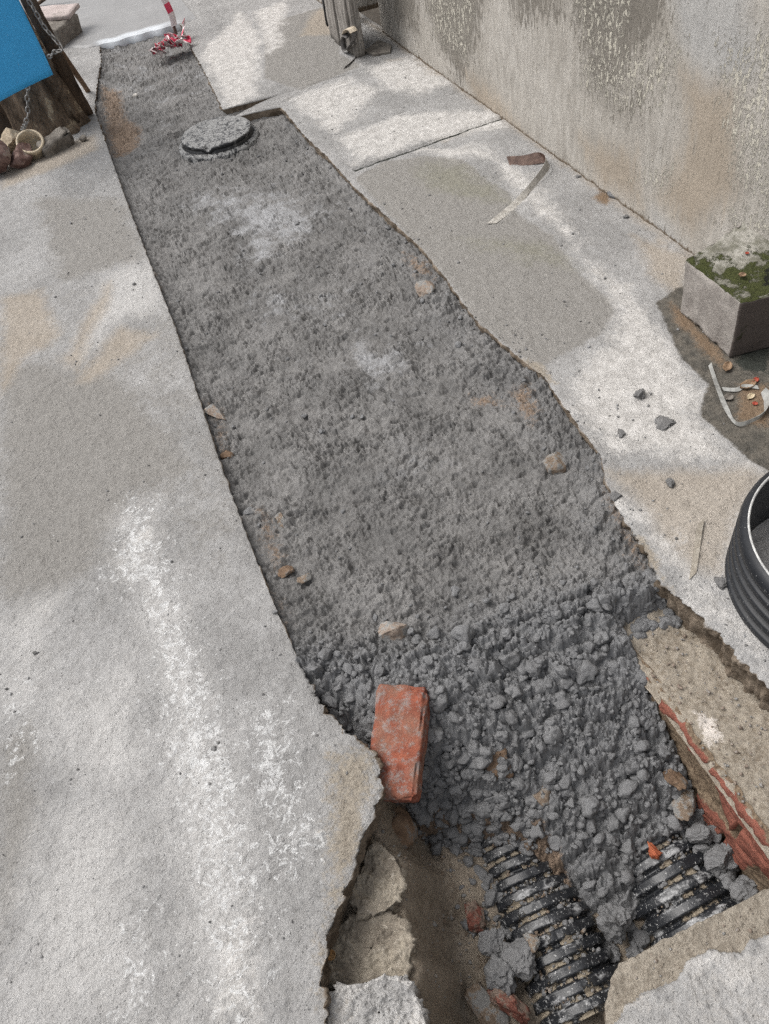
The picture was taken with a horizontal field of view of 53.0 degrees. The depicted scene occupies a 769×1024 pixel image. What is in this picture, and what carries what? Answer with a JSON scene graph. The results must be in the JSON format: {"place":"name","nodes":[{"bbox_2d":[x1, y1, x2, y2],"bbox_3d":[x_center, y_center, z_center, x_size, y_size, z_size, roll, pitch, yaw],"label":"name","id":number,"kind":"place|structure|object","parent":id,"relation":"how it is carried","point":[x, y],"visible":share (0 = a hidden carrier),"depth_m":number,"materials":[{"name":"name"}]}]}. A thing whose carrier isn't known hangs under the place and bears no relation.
{"place":"outdoors","nodes":[
{"label":"outdoors","id":0,"kind":"place"},
{"bbox_2d":[0,104,11,138],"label":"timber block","id":1,"kind":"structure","parent":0,"point":[4,122],"depth_m":4.09,"materials":[{"name":"brown wood"}]},
{"bbox_2d":[48,14,81,47],"bbox_3d":[-2.161,-3.210,5.151,0.174,0.137,0.316,4,50,14],"label":"paving block","id":2,"kind":"object","parent":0,"point":[65,31],"depth_m":5.11,"materials":[{"name":"grey concrete"}]},
{"bbox_2d":[27,3,79,22],"bbox_3d":[-2.243,-3.351,5.180,0.342,0.051,0.219,-2,49,9],"label":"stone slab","id":3,"kind":"object","parent":2,"relation":"on","point":[58,12],"visible":0.68,"depth_m":5.15,"materials":[{"name":"stone"}]},
{"bbox_2d":[0,46,388,1023],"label":"pavement","id":4,"kind":"structure","parent":0,"point":[122,700],"depth_m":1.74,"materials":[{"name":"concrete"}]},
{"bbox_2d":[0,140,10,172],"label":"rock","id":5,"kind":"object","parent":4,"relation":"on","point":[5,157],"visible":1,"depth_m":3.78,"materials":[{"name":"red stone"}]},
{"bbox_2d":[0,128,19,153],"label":"stone","id":6,"kind":"object","parent":4,"relation":"on","point":[8,137],"visible":0.56,"depth_m":3.91,"materials":[{"name":"beige stone"}]},
{"bbox_2d":[9,142,32,168],"bbox_3d":[-1.819,-1.783,3.857,0.116,0.097,0.168,-10,48,2],"label":"brick fragment","id":7,"kind":"object","parent":4,"relation":"on","point":[20,158],"visible":0.95,"depth_m":3.83,"materials":[{"name":"red brick"}]},
{"bbox_2d":[16,129,43,159],"bbox_3d":[-1.775,-1.846,3.888,0.136,0.134,0.146,-21,49,-8],"label":"pipe collar","id":8,"kind":"object","parent":4,"relation":"on","point":[32,137],"visible":0.81,"depth_m":3.88,"materials":[{"name":"beige ceramic"}]},
{"bbox_2d":[0,5,90,137],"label":"tree stump","id":9,"kind":"object","parent":4,"relation":"on","point":[48,115],"visible":0.41,"depth_m":3.97,"materials":[{"name":"brown wood"}]},
{"bbox_2d":[0,0,52,100],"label":"blue panel","id":10,"kind":"object","parent":9,"relation":"hanging from","point":[24,63],"visible":1,"depth_m":3.61,"materials":[{"name":"plastic"}]},
{"bbox_2d":[20,86,30,130],"bbox_3d":[-1.805,-1.946,3.836,0.234,0.326,0.100,16,54,23],"label":"chain","id":11,"kind":"object","parent":10,"relation":"hanging from","point":[23,126],"visible":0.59,"depth_m":3.77,"materials":[{"name":"metal"}]},
{"bbox_2d":[36,126,73,157],"bbox_3d":[-1.673,-1.875,3.930,0.093,0.119,0.190,31,61,31],"label":"stone","id":12,"kind":"object","parent":4,"relation":"on","point":[58,139],"visible":0.85,"depth_m":3.90,"materials":[{"name":"grey stone"}]},
{"bbox_2d":[20,0,92,115],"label":"wooden plank","id":13,"kind":"object","parent":4,"relation":"on","point":[63,68],"visible":0.81,"depth_m":3.90,"materials":[{"name":"brown wood"}]},
{"bbox_2d":[42,48,79,122],"bbox_3d":[-1.685,-2.173,3.964,0.115,0.389,0.102,-21,49,-8],"label":"wooden plank","id":14,"kind":"object","parent":4,"relation":"on","point":[54,83],"visible":0.59,"depth_m":3.95,"materials":[{"name":"brown wood"}]},
{"bbox_2d":[27,0,62,58],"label":"chain","id":15,"kind":"object","parent":14,"relation":"on","point":[32,6],"visible":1,"depth_m":3.71,"materials":[{"name":"metal"}]},
{"bbox_2d":[57,41,89,92],"bbox_3d":[-1.744,-2.483,4.075,0.031,0.674,0.488,-9,48,2],"label":"wooden stick","id":16,"kind":"object","parent":4,"relation":"on","point":[78,77],"visible":0.44,"depth_m":4.32,"materials":[{"name":"brown wood"}]},
{"bbox_2d":[79,135,86,140],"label":"pebble","id":17,"kind":"object","parent":4,"relation":"on","point":[83,138],"visible":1,"depth_m":3.97,"materials":[{"name":"grey stone"}]},
{"bbox_2d":[19,0,195,48],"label":"smooth mortar","id":18,"kind":"object","parent":4,"relation":"on","point":[109,24],"visible":0.49,"depth_m":5.26,"materials":[{"name":"grey concrete"}]},
{"bbox_2d":[322,0,327,25],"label":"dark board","id":19,"kind":"object","parent":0,"point":[325,16],"visible":0.14,"depth_m":4.59,"materials":[{"name":"black wood"}]},
{"bbox_2d":[360,7,380,25],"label":"ground","id":20,"kind":"structure","parent":0,"point":[373,15],"depth_m":6.99,"materials":[{"name":"concrete"}]},
{"bbox_2d":[95,31,706,919],"bbox_3d":[-0.561,-0.961,3.562,1.218,0.926,5.728,-21,49,-8],"label":"fresh concrete","id":21,"kind":"object","parent":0,"point":[407,471],"visible":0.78,"depth_m":2.19,"materials":[{"name":"grey concrete"}]},
{"bbox_2d":[204,404,226,420],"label":"stone","id":22,"kind":"object","parent":21,"relation":"on","point":[213,411],"visible":0.98,"depth_m":2.41,"materials":[{"name":"brown stone"}]},
{"bbox_2d":[179,115,258,163],"bbox_3d":[-0.820,-1.840,3.803,0.408,0.082,0.407,-21,49,-8],"label":"manhole cover","id":23,"kind":"object","parent":21,"relation":"on","point":[224,137],"visible":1,"depth_m":3.73,"materials":[{"name":"concrete"}]},
{"bbox_2d":[220,450,233,458],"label":"stone","id":24,"kind":"object","parent":21,"relation":"on","point":[225,454],"visible":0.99,"depth_m":2.28,"materials":[{"name":"brown stone"}]},
{"bbox_2d":[271,512,284,527],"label":"stone","id":25,"kind":"object","parent":21,"relation":"on","point":[279,517],"visible":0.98,"depth_m":2.09,"materials":[{"name":"brown stone"}]},
{"bbox_2d":[277,565,294,577],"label":"stone","id":26,"kind":"object","parent":21,"relation":"on","point":[285,571],"visible":1,"depth_m":1.96,"materials":[{"name":"brown stone"}]},
{"bbox_2d":[297,573,311,583],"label":"stone","id":27,"kind":"object","parent":21,"relation":"on","point":[302,579],"visible":1,"depth_m":1.94,"materials":[{"name":"beige stone"}]},
{"bbox_2d":[378,621,408,642],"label":"stone","id":28,"kind":"object","parent":21,"relation":"on","point":[390,630],"visible":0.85,"depth_m":1.78,"materials":[{"name":"beige stone"}]},
{"bbox_2d":[370,684,429,802],"bbox_3d":[0.030,0.489,1.637,0.119,0.104,0.241,2,50,12],"label":"brick","id":29,"kind":"object","parent":21,"relation":"on","point":[399,736],"visible":0.83,"depth_m":1.62,"materials":[{"name":"red brick"}]},
{"bbox_2d":[415,280,435,296],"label":"stone","id":30,"kind":"object","parent":21,"relation":"on","point":[423,288],"visible":0.8,"depth_m":2.69,"materials":[{"name":"beige stone"}]},
{"bbox_2d":[145,125,749,979],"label":"concrete clods","id":31,"kind":"object","parent":21,"relation":"on","point":[493,805],"visible":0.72,"depth_m":1.70,"materials":[{"name":"grey concrete"}]},
{"bbox_2d":[484,748,513,779],"bbox_3d":[0.237,0.556,1.696,0.083,0.061,0.070,-11,48,1],"label":"stone","id":32,"kind":"object","parent":31,"relation":"on","point":[494,763],"visible":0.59,"depth_m":1.68,"materials":[{"name":"brown stone"}]},
{"bbox_2d":[532,786,550,806],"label":"stone","id":33,"kind":"object","parent":31,"relation":"on","point":[542,800],"visible":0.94,"depth_m":1.68,"materials":[{"name":"beige stone"}]},
{"bbox_2d":[729,878,758,902],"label":"concrete clod","id":34,"kind":"object","parent":31,"relation":"on","point":[739,893],"visible":0.77,"depth_m":1.60,"materials":[{"name":"grey concrete"}]},
{"bbox_2d":[481,837,617,1023],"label":"drain pipe","id":35,"kind":"object","parent":21,"relation":"in","point":[598,977],"visible":0.39,"depth_m":1.60,"materials":[{"name":"black plastic"}]},
{"bbox_2d":[499,937,537,981],"bbox_3d":[0.270,0.915,1.580,0.082,0.061,0.079,-2,49,9],"label":"concrete clod","id":36,"kind":"object","parent":35,"relation":"on","point":[517,955],"visible":0.93,"depth_m":1.56,"materials":[{"name":"grey concrete"}]},
{"bbox_2d":[523,932,539,952],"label":"stone","id":37,"kind":"object","parent":35,"relation":"on","point":[533,940],"visible":1,"depth_m":1.57,"materials":[{"name":"beige stone"}]},
{"bbox_2d":[495,859,608,1013],"bbox_3d":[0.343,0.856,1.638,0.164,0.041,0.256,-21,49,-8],"label":"concrete crumbs","id":38,"kind":"object","parent":35,"relation":"on","point":[551,928],"visible":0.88,"depth_m":1.61,"materials":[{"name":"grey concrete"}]},
{"bbox_2d":[542,451,565,474],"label":"stone","id":39,"kind":"object","parent":21,"relation":"on","point":[554,463],"visible":0.91,"depth_m":2.06,"materials":[{"name":"brown stone"}]},
{"bbox_2d":[595,902,631,944],"bbox_3d":[0.477,0.861,1.611,0.070,0.106,0.066,21,56,26],"label":"concrete clod","id":40,"kind":"object","parent":21,"relation":"on","point":[613,922],"visible":1,"depth_m":1.59,"materials":[{"name":"grey concrete"}]},
{"bbox_2d":[662,769,687,790],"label":"stone","id":41,"kind":"object","parent":21,"relation":"on","point":[678,781],"visible":1,"depth_m":1.69,"materials":[{"name":"brown stone"}]},
{"bbox_2d":[671,789,695,820],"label":"stone","id":42,"kind":"object","parent":21,"relation":"on","point":[683,805],"visible":1,"depth_m":1.68,"materials":[{"name":"beige stone"}]},
{"bbox_2d":[631,831,736,946],"bbox_3d":[0.621,0.801,1.748,0.236,0.237,0.638,-21,49,-8],"label":"drain pipe","id":43,"kind":"object","parent":21,"relation":"in","point":[648,893],"visible":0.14,"depth_m":1.62,"materials":[{"name":"black plastic"}]},
{"bbox_2d":[647,841,661,859],"bbox_3d":[0.574,0.724,1.651,0.026,0.024,0.038,-37,47,-10],"label":"brick fragment","id":44,"kind":"object","parent":43,"relation":"on","point":[654,852],"visible":1,"depth_m":1.64,"materials":[{"name":"orange brick"}]},
{"bbox_2d":[636,834,701,909],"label":"concrete crumbs","id":45,"kind":"object","parent":43,"relation":"on","point":[664,883],"visible":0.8,"depth_m":1.65,"materials":[{"name":"grey concrete"}]},
{"bbox_2d":[646,836,727,923],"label":"gravel","id":46,"kind":"structure","parent":43,"relation":"on","point":[663,864],"depth_m":1.63,"materials":[{"name":"grey gravel"}]},
{"bbox_2d":[684,822,712,843],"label":"concrete clod","id":47,"kind":"object","parent":43,"relation":"on","point":[696,832],"visible":1,"depth_m":1.66,"materials":[{"name":"grey concrete"}]},
{"bbox_2d":[704,842,740,881],"bbox_3d":[0.724,0.747,1.649,0.078,0.094,0.082,17,54,23],"label":"concrete clod","id":48,"kind":"object","parent":43,"relation":"on","point":[716,861],"visible":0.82,"depth_m":1.63,"materials":[{"name":"grey concrete"}]},
{"bbox_2d":[180,0,768,711],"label":"pavement","id":49,"kind":"structure","parent":0,"point":[446,164],"depth_m":2.62,"materials":[{"name":"concrete"}]},
{"bbox_2d":[324,0,364,57],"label":"wooden door","id":50,"kind":"structure","parent":49,"relation":"on","point":[341,15],"depth_m":4.19,"materials":[{"name":"grey wood"}]},
{"bbox_2d":[341,26,356,67],"bbox_3d":[-0.191,-2.538,4.154,0.106,0.182,0.255,-9,48,3],"label":"webbing strap","id":51,"kind":"object","parent":50,"relation":"hanging from","point":[352,30],"visible":0.92,"depth_m":4.14,"materials":[{"name":"beige fabric"}]},
{"bbox_2d":[365,40,391,56],"bbox_3d":[-0.038,-2.549,4.244,0.146,0.013,0.218,-30,51,-15],"label":"slate piece","id":52,"kind":"object","parent":49,"relation":"on","point":[378,47],"visible":0.91,"depth_m":4.22,"materials":[{"name":"grey stone"}]},
{"bbox_2d":[0,77,765,1011],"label":"concrete crumbs","id":53,"kind":"object","parent":49,"relation":"on","point":[216,469],"visible":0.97,"depth_m":2.12,"materials":[{"name":"grey concrete"}]},
{"bbox_2d":[488,152,549,223],"bbox_3d":[0.530,-1.269,2.998,0.186,0.053,0.506,6,51,15],"label":"palm leaf","id":54,"kind":"object","parent":49,"relation":"on","point":[533,158],"visible":1,"depth_m":3.04,"materials":[{"name":"beige plant"}]},
{"bbox_2d":[317,0,768,254],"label":"plaster wall","id":55,"kind":"structure","parent":49,"relation":"on","point":[655,113],"depth_m":2.58,"materials":[{"name":"beige paint"}]},
{"bbox_2d":[607,191,615,198],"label":"concrete clod","id":56,"kind":"object","parent":49,"relation":"on","point":[609,194],"visible":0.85,"depth_m":2.88,"materials":[{"name":"grey concrete"}]},
{"bbox_2d":[610,491,621,501],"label":"concrete clod","id":57,"kind":"object","parent":49,"relation":"on","point":[614,496],"visible":1,"depth_m":1.93,"materials":[{"name":"grey concrete"}]},
{"bbox_2d":[618,428,625,437],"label":"concrete clod","id":58,"kind":"object","parent":49,"relation":"on","point":[621,432],"visible":1,"depth_m":2.07,"materials":[{"name":"grey concrete"}]},
{"bbox_2d":[633,388,645,398],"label":"concrete clod","id":59,"kind":"object","parent":49,"relation":"on","point":[639,393],"visible":1,"depth_m":2.15,"materials":[{"name":"grey concrete"}]},
{"bbox_2d":[654,415,675,430],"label":"concrete clod","id":60,"kind":"object","parent":49,"relation":"on","point":[663,423],"visible":1,"depth_m":2.08,"materials":[{"name":"grey concrete"}]},
{"bbox_2d":[665,478,674,487],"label":"concrete clod","id":61,"kind":"object","parent":49,"relation":"on","point":[670,482],"visible":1,"depth_m":1.93,"materials":[{"name":"grey concrete"}]},
{"bbox_2d":[689,519,703,578],"bbox_3d":[0.728,0.084,1.795,0.014,0.010,0.186,11,52,19],"label":"adhesive strip","id":62,"kind":"object","parent":49,"relation":"on","point":[696,552],"visible":1,"depth_m":1.79,"materials":[{"name":"beige paper"}]},
{"bbox_2d":[714,577,726,589],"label":"concrete clod","id":63,"kind":"object","parent":49,"relation":"on","point":[720,582],"visible":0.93,"depth_m":1.72,"materials":[{"name":"grey concrete"}]},
{"bbox_2d":[681,223,768,356],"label":"concrete block","id":64,"kind":"object","parent":49,"relation":"on","point":[725,306],"depth_m":2.19,"materials":[{"name":"grey concrete"}]},
{"bbox_2d":[723,361,732,370],"bbox_3d":[0.972,-0.412,2.185,0.026,0.008,0.043,18,55,24],"label":"dry leaf","id":65,"kind":"object","parent":49,"relation":"on","point":[727,365],"visible":1,"depth_m":2.19,"materials":[{"name":"brown plant"}]},
{"bbox_2d":[724,393,733,399],"bbox_3d":[0.939,-0.313,2.105,0.027,0.008,0.024,-40,54,-23],"label":"stone flake","id":66,"kind":"object","parent":49,"relation":"on","point":[728,396],"visible":1,"depth_m":2.11,"materials":[{"name":"grey stone"}]},
{"bbox_2d":[709,363,768,425],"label":"packing band","id":67,"kind":"object","parent":49,"relation":"on","point":[765,394],"visible":1,"depth_m":2.08,"materials":[{"name":"white plastic"}]},
{"bbox_2d":[722,384,758,391],"bbox_3d":[0.980,-0.342,2.123,0.094,0.005,0.023,-6,48,6],"label":"packing band","id":68,"kind":"object","parent":49,"relation":"on","point":[736,389],"visible":1,"depth_m":2.12,"materials":[{"name":"white plastic"}]},
{"bbox_2d":[725,472,768,648],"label":"manhole ring","id":69,"kind":"object","parent":49,"relation":"on","point":[747,576],"visible":1,"depth_m":1.63,"materials":[{"name":"black plastic"}]},
{"bbox_2d":[740,379,755,388],"bbox_3d":[1.002,-0.351,2.126,0.053,0.009,0.030,-26,50,-12],"label":"dry leaf","id":70,"kind":"object","parent":49,"relation":"on","point":[749,381],"visible":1,"depth_m":2.13,"materials":[{"name":"brown plant"}]},
{"bbox_2d":[747,393,754,398],"bbox_3d":[0.996,-0.315,2.097,0.030,0.006,0.018,-40,54,-23],"label":"dry leaf","id":71,"kind":"object","parent":49,"relation":"on","point":[750,395],"visible":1,"depth_m":2.10,"materials":[{"name":"yellow plant"}]},
{"bbox_2d":[341,802,653,1023],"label":"soil","id":72,"kind":"structure","parent":0,"point":[436,901],"depth_m":1.60,"materials":[{"name":"brown soil"}]},
{"bbox_2d":[328,910,418,990],"bbox_3d":[-0.024,0.863,1.490,0.185,0.161,0.158,4,50,14],"label":"concrete chunk","id":73,"kind":"object","parent":72,"relation":"on","point":[389,938],"visible":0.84,"depth_m":1.44,"materials":[{"name":"beige concrete"}]},
{"bbox_2d":[328,950,335,960],"bbox_3d":[-0.099,0.821,1.429,0.018,0.006,0.019,23,57,27],"label":"dry leaf","id":74,"kind":"object","parent":73,"relation":"on","point":[331,957],"visible":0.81,"depth_m":1.43,"materials":[{"name":"brown plant"}]},
{"bbox_2d":[325,973,431,1023],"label":"concrete chunk","id":75,"kind":"object","parent":72,"relation":"on","point":[395,999],"visible":0.98,"depth_m":1.32,"materials":[{"name":"grey concrete"}]},
{"bbox_2d":[349,840,407,920],"bbox_3d":[-0.003,0.760,1.542,0.112,0.141,0.155,13,53,20],"label":"concrete chunk","id":76,"kind":"object","parent":72,"relation":"on","point":[381,886],"visible":0.96,"depth_m":1.50,"materials":[{"name":"beige concrete"}]},
{"bbox_2d":[392,807,417,849],"bbox_3d":[0.017,0.690,1.661,0.109,0.060,0.092,-15,62,-18],"label":"stone","id":77,"kind":"object","parent":72,"relation":"on","point":[404,827],"visible":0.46,"depth_m":1.65,"materials":[{"name":"brown stone"}]},
{"bbox_2d":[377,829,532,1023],"bbox_3d":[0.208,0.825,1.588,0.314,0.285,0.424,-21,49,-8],"label":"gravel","id":78,"kind":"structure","parent":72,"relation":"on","point":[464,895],"depth_m":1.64,"materials":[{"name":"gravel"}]},
{"bbox_2d":[483,952,516,995],"bbox_3d":[0.237,0.942,1.571,0.067,0.070,0.084,-10,48,2],"label":"concrete clod","id":79,"kind":"object","parent":78,"relation":"on","point":[499,973],"visible":0.86,"depth_m":1.55,"materials":[{"name":"grey concrete"}]},
{"bbox_2d":[464,900,485,932],"bbox_3d":[0.194,0.867,1.649,0.052,0.031,0.070,-21,61,-30],"label":"brick fragment","id":80,"kind":"object","parent":72,"relation":"on","point":[475,914],"visible":1,"depth_m":1.64,"materials":[{"name":"red brick"}]},
{"bbox_2d":[464,982,508,1023],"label":"stone","id":81,"kind":"object","parent":72,"relation":"on","point":[484,1009],"visible":0.9,"depth_m":1.55,"materials":[{"name":"grey stone"}]},
{"bbox_2d":[477,928,504,956],"bbox_3d":[0.223,0.901,1.612,0.061,0.046,0.051,-9,48,2],"label":"concrete clod","id":82,"kind":"object","parent":72,"relation":"on","point":[490,941],"visible":1,"depth_m":1.60,"materials":[{"name":"grey concrete"}]},
{"bbox_2d":[487,988,530,1023],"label":"brick fragment","id":83,"kind":"object","parent":72,"relation":"on","point":[514,1007],"visible":0.95,"depth_m":1.53,"materials":[{"name":"red brick"}]},
{"bbox_2d":[603,889,768,1023],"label":"pavement","id":84,"kind":"structure","parent":0,"point":[722,979],"depth_m":1.29,"materials":[{"name":"concrete"}]},
{"bbox_2d":[623,606,768,891],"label":"brick wall","id":85,"kind":"structure","parent":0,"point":[732,818],"depth_m":1.64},
{"bbox_2d":[639,626,768,826],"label":"gravel","id":86,"kind":"structure","parent":85,"relation":"on","point":[722,708],"depth_m":1.64,"materials":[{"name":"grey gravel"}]},
{"bbox_2d":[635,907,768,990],"bbox_3d":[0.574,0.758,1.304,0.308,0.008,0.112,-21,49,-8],"label":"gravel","id":87,"kind":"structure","parent":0,"point":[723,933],"depth_m":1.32,"materials":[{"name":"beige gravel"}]},
{"bbox_3d":[-1.414,-3.421,4.665,0.036,0.950,0.025,-21,49,-8],"label":"iron rod","id":88,"kind":"object","parent":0,"visible":0},
{"bbox_2d":[149,0,190,56],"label":"warning tape","id":89,"kind":"object","parent":88,"relation":"attached to","point":[171,40],"visible":1,"depth_m":4.72,"materials":[{"name":"red plastic"}]}
]}

